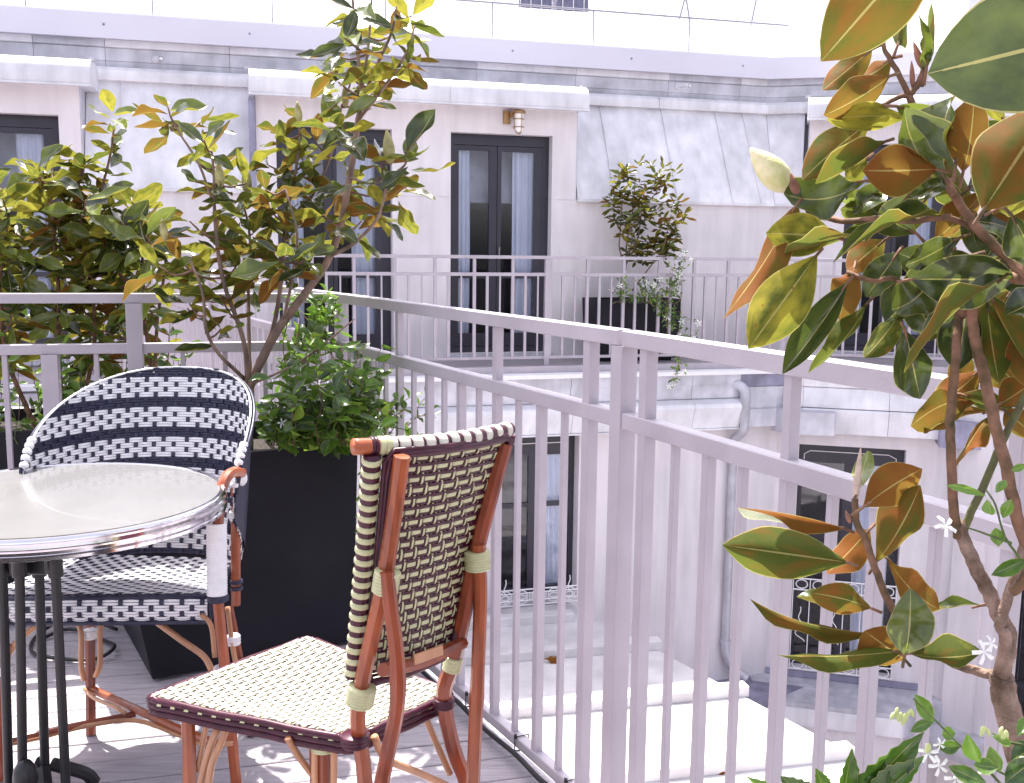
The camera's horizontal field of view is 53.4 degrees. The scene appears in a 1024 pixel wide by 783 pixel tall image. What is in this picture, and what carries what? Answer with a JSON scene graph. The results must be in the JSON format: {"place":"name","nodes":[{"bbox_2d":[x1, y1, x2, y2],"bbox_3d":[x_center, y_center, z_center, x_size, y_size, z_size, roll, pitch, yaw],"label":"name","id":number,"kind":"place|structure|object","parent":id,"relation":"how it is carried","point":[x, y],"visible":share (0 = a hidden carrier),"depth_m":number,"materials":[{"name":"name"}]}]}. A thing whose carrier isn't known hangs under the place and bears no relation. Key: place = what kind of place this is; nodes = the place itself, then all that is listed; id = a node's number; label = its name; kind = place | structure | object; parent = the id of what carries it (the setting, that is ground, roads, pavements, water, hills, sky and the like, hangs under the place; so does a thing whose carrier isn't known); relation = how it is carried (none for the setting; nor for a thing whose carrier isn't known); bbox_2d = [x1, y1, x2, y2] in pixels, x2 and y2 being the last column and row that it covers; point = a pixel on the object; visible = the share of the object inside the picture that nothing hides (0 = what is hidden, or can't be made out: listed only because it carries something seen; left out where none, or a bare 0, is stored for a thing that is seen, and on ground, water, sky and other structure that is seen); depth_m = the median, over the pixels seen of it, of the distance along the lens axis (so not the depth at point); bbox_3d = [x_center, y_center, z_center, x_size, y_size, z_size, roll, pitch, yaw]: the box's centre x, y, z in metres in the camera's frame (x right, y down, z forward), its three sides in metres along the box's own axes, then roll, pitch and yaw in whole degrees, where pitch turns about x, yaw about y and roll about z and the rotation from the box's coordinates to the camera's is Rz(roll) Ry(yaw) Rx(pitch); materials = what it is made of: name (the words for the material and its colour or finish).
{"place":"outdoors","nodes":[
{"label":"outdoors","id":0,"kind":"place"},
{"bbox_2d":[0,4,802,707],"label":"apartment building","id":1,"kind":"structure","parent":0,"point":[592,118],"depth_m":10.84,"materials":[{"name":"paint"}]},
{"bbox_2d":[0,114,69,358],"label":"french door","id":2,"kind":"structure","parent":1,"relation":"in","point":[33,133],"depth_m":9.65,"materials":[{"name":"paint"}]},
{"bbox_2d":[276,127,390,352],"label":"french door","id":3,"kind":"structure","parent":1,"relation":"in","point":[377,238],"depth_m":10.61,"materials":[{"name":"paint"}]},
{"bbox_2d":[24,0,788,50],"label":"glass balustrade","id":4,"kind":"object","parent":1,"relation":"on","point":[608,11],"visible":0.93,"depth_m":11.22,"materials":[{"name":"metal"}]},
{"bbox_2d":[72,253,770,366],"bbox_3d":[-0.488,-0.782,10.116,7.148,1.140,0.050,-2,8,-15],"label":"railing","id":5,"kind":"object","parent":1,"relation":"on","point":[547,274],"visible":0.54,"depth_m":10.28,"materials":[{"name":"metal"}]},
{"bbox_2d":[666,356,687,388],"bbox_3d":[1.634,-0.237,10.015,0.203,0.420,0.148,-7,11,-42],"label":"jasmine","id":6,"kind":"object","parent":5,"relation":"hanging from","point":[677,370],"visible":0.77,"depth_m":10.03,"materials":[{"name":"green plant"}]},
{"bbox_2d":[450,133,548,352],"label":"french door","id":7,"kind":"structure","parent":1,"relation":"in","point":[523,231],"depth_m":10.98,"materials":[{"name":"paint"}]},
{"bbox_2d":[244,0,756,54],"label":"roof frame","id":8,"kind":"object","parent":1,"relation":"on","point":[562,36],"visible":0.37,"depth_m":13.47,"materials":[{"name":"metal"}]},
{"bbox_2d":[503,109,524,133],"bbox_3d":[0.028,-2.795,10.575,0.243,0.247,0.137,7,10,40],"label":"wall lamp","id":9,"kind":"object","parent":1,"relation":"attached to","point":[518,119],"visible":1,"depth_m":10.51,"materials":[{"name":"white glass"}]},
{"bbox_2d":[501,436,574,595],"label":"window","id":10,"kind":"structure","parent":1,"relation":"in","point":[553,443],"depth_m":10.98,"materials":[{"name":"glass"}]},
{"bbox_2d":[582,297,680,360],"bbox_3d":[1.283,-0.677,10.991,0.970,0.658,0.440,-2,8,-15],"label":"planter","id":11,"kind":"object","parent":1,"relation":"on","point":[616,316],"visible":0.36,"depth_m":10.77,"materials":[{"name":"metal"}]},
{"bbox_2d":[599,154,696,290],"bbox_3d":[1.421,-1.732,10.697,1.052,1.487,0.586,1,8,0],"label":"magnolia tree","id":12,"kind":"object","parent":11,"relation":"in","point":[664,245],"visible":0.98,"depth_m":10.67,"materials":[{"name":"green plant"}]},
{"bbox_2d":[609,250,701,338],"bbox_3d":[1.492,-0.978,10.573,0.988,1.003,0.387,1,8,0],"label":"jasmine","id":13,"kind":"object","parent":11,"relation":"in","point":[672,284],"visible":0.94,"depth_m":10.53,"materials":[{"name":"green plant"}]},
{"bbox_2d":[0,0,922,56],"label":"sky","id":14,"kind":"structure","parent":0,"point":[804,18],"materials":[{"name":"white"}]},
{"bbox_2d":[518,0,588,43],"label":"distant building","id":15,"kind":"structure","parent":0,"point":[533,23],"depth_m":28.83,"materials":[{"name":"white paint"}]},
{"bbox_2d":[746,732,923,782],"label":"serrated plant","id":16,"kind":"object","parent":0,"point":[900,763],"visible":1,"depth_m":0.92,"materials":[{"name":"green plant"}]},
{"bbox_2d":[722,0,1023,763],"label":"magnolia tree","id":17,"kind":"object","parent":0,"point":[965,309],"visible":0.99,"depth_m":1.01,"materials":[{"name":"green plant"}]},
{"bbox_2d":[890,464,1023,782],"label":"jasmine","id":18,"kind":"object","parent":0,"point":[991,763],"visible":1,"depth_m":0.97,"materials":[{"name":"green plant"}]},
{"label":"ground","id":19,"kind":"structure","parent":0,"visible":0},
{"bbox_2d":[431,602,854,782],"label":"flat roof","id":20,"kind":"structure","parent":19,"relation":"on","point":[752,741],"depth_m":8.22,"materials":[{"name":"paint"}]},
{"bbox_2d":[545,655,556,663],"bbox_3d":[0.369,2.450,9.276,0.170,0.092,0.063,-3,-9,0],"label":"fallen leaf","id":21,"kind":"object","parent":20,"relation":"on","point":[551,659],"visible":0.64,"depth_m":9.26,"materials":[{"name":"orange plant"}]},
{"bbox_2d":[749,51,1015,782],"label":"apartment building","id":22,"kind":"structure","parent":19,"relation":"on","point":[840,425],"depth_m":11.30,"materials":[{"name":"paint"}]},
{"bbox_2d":[788,444,904,672],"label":"window","id":23,"kind":"structure","parent":22,"relation":"in","point":[810,503],"depth_m":11.58,"materials":[{"name":"glass"}]},
{"bbox_2d":[780,258,973,360],"bbox_3d":[5.274,-0.762,10.447,4.845,1.140,0.050,3,8,15],"label":"railing","id":24,"kind":"object","parent":22,"relation":"on","point":[782,341],"visible":0.2,"depth_m":10.86,"materials":[{"name":"metal"}]},
{"bbox_2d":[837,145,943,353],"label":"french door","id":25,"kind":"structure","parent":22,"relation":"in","point":[926,230],"depth_m":11.56,"materials":[{"name":"paint"}]},
{"bbox_2d":[920,0,980,50],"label":"penthouse","id":26,"kind":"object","parent":22,"relation":"on","point":[948,15],"visible":0.05,"depth_m":16.24,"materials":[{"name":"white paint"}]},
{"bbox_2d":[903,413,1023,782],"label":"apartment building","id":27,"kind":"structure","parent":19,"relation":"on","point":[962,696],"depth_m":10.73,"materials":[{"name":"paint"}]},
{"bbox_2d":[1015,590,1023,715],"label":"window","id":28,"kind":"structure","parent":27,"relation":"in","point":[1020,672],"depth_m":11.06,"materials":[{"name":"glass"}]},
{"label":"terrace wall","id":29,"kind":"object","parent":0,"visible":0},
{"bbox_2d":[0,393,554,782],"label":"deck","id":30,"kind":"structure","parent":29,"relation":"on","point":[126,753],"depth_m":2.68,"materials":[{"name":"paint"}]},
{"bbox_2d":[0,408,43,583],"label":"planter","id":31,"kind":"object","parent":30,"relation":"on","point":[22,437],"depth_m":3.75,"materials":[{"name":"metal"}]},
{"bbox_2d":[0,144,128,428],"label":"magnolia shrub","id":32,"kind":"object","parent":31,"relation":"on","point":[44,189],"visible":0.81,"depth_m":3.75,"materials":[{"name":"green plant"}]},
{"bbox_2d":[0,309,202,444],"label":"jasmine","id":33,"kind":"object","parent":31,"relation":"in","point":[72,387],"visible":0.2,"depth_m":3.88,"materials":[{"name":"green plant"}]},
{"bbox_2d":[43,89,195,383],"bbox_3d":[-1.510,-0.477,3.934,0.613,1.299,0.625,1,8,0],"label":"magnolia shrub","id":34,"kind":"object","parent":31,"relation":"in","point":[136,224],"visible":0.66,"depth_m":3.81,"materials":[{"name":"green plant"}]},
{"bbox_2d":[29,625,117,661],"bbox_3d":[-1.425,0.806,3.342,0.324,0.042,0.317,1,8,0],"label":"cable","id":35,"kind":"object","parent":30,"relation":"on","point":[107,653],"visible":0.47,"depth_m":3.29,"materials":[{"name":"rubber"}]},
{"bbox_2d":[0,462,227,782],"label":"bistro table","id":36,"kind":"object","parent":30,"relation":"on","point":[52,516],"visible":0.98,"depth_m":2.27,"materials":[{"name":"metal"}]},
{"bbox_2d":[0,366,255,782],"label":"bistro armchair","id":37,"kind":"object","parent":30,"relation":"on","point":[199,418],"visible":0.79,"depth_m":2.69,"materials":[{"name":"blue wicker"}]},
{"bbox_2d":[0,293,336,468],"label":"railing","id":38,"kind":"object","parent":30,"relation":"on","point":[135,348],"visible":0.26,"depth_m":3.43,"materials":[{"name":"metal"}]},
{"bbox_2d":[114,269,339,420],"bbox_3d":[-2.187,-0.203,6.575,0.040,1.140,6.520,-4,9,-28],"label":"balcony railing","id":39,"kind":"object","parent":30,"relation":"on","point":[189,329],"visible":0.09,"depth_m":5.33,"materials":[{"name":"metal"}]},
{"bbox_2d":[123,426,356,678],"bbox_3d":[-0.967,0.489,3.409,0.800,0.650,0.583,-4,9,-30],"label":"planter","id":40,"kind":"object","parent":30,"relation":"on","point":[297,567],"visible":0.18,"depth_m":3.27,"materials":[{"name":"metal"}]},
{"bbox_2d":[122,0,454,450],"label":"magnolia tree","id":41,"kind":"object","parent":40,"relation":"on","point":[242,276],"visible":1,"depth_m":3.16,"materials":[{"name":"green plant"}]},
{"bbox_2d":[273,283,347,379],"bbox_3d":[-0.701,-0.191,3.548,0.263,0.372,0.243,1,8,0],"label":"jasmine","id":42,"kind":"object","parent":40,"relation":"in","point":[328,313],"visible":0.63,"depth_m":3.51,"materials":[{"name":"green plant"}]},
{"bbox_2d":[249,319,398,458],"bbox_3d":[-0.612,-0.001,3.232,0.485,0.464,0.652,-1,8,-9],"label":"jasmine","id":43,"kind":"object","parent":40,"relation":"on","point":[325,420],"visible":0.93,"depth_m":3.08,"materials":[{"name":"green plant"}]},
{"bbox_2d":[146,422,515,782],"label":"bistro chair","id":44,"kind":"object","parent":30,"relation":"on","point":[419,592],"visible":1,"depth_m":1.82,"materials":[{"name":"beige wicker"}]},
{"bbox_2d":[334,293,637,782],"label":"railing","id":45,"kind":"object","parent":30,"relation":"on","point":[589,409],"visible":0.56,"depth_m":2.38,"materials":[{"name":"metal"}]},
{"bbox_2d":[361,386,440,437],"bbox_3d":[-0.358,0.131,3.170,0.282,0.319,0.242,1,8,0],"label":"jasmine","id":46,"kind":"object","parent":45,"relation":"hanging from","point":[403,405],"visible":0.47,"depth_m":3.15,"materials":[{"name":"green plant"}]},
{"bbox_2d":[353,472,378,532],"bbox_3d":[-0.463,0.327,3.244,0.075,0.351,0.146,-2,8,-17],"label":"jasmine","id":47,"kind":"object","parent":46,"relation":"attached to","point":[357,499],"visible":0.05,"depth_m":3.29,"materials":[{"name":"green plant"}]},
{"bbox_2d":[420,671,573,782],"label":"cable","id":48,"kind":"object","parent":45,"relation":"attached to","point":[510,750],"visible":0.39,"depth_m":2.61,"materials":[{"name":"rubber"}]},
{"bbox_2d":[621,330,1023,782],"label":"railing","id":49,"kind":"object","parent":30,"relation":"on","point":[788,469],"visible":0.81,"depth_m":1.73,"materials":[{"name":"metal"}]}
]}

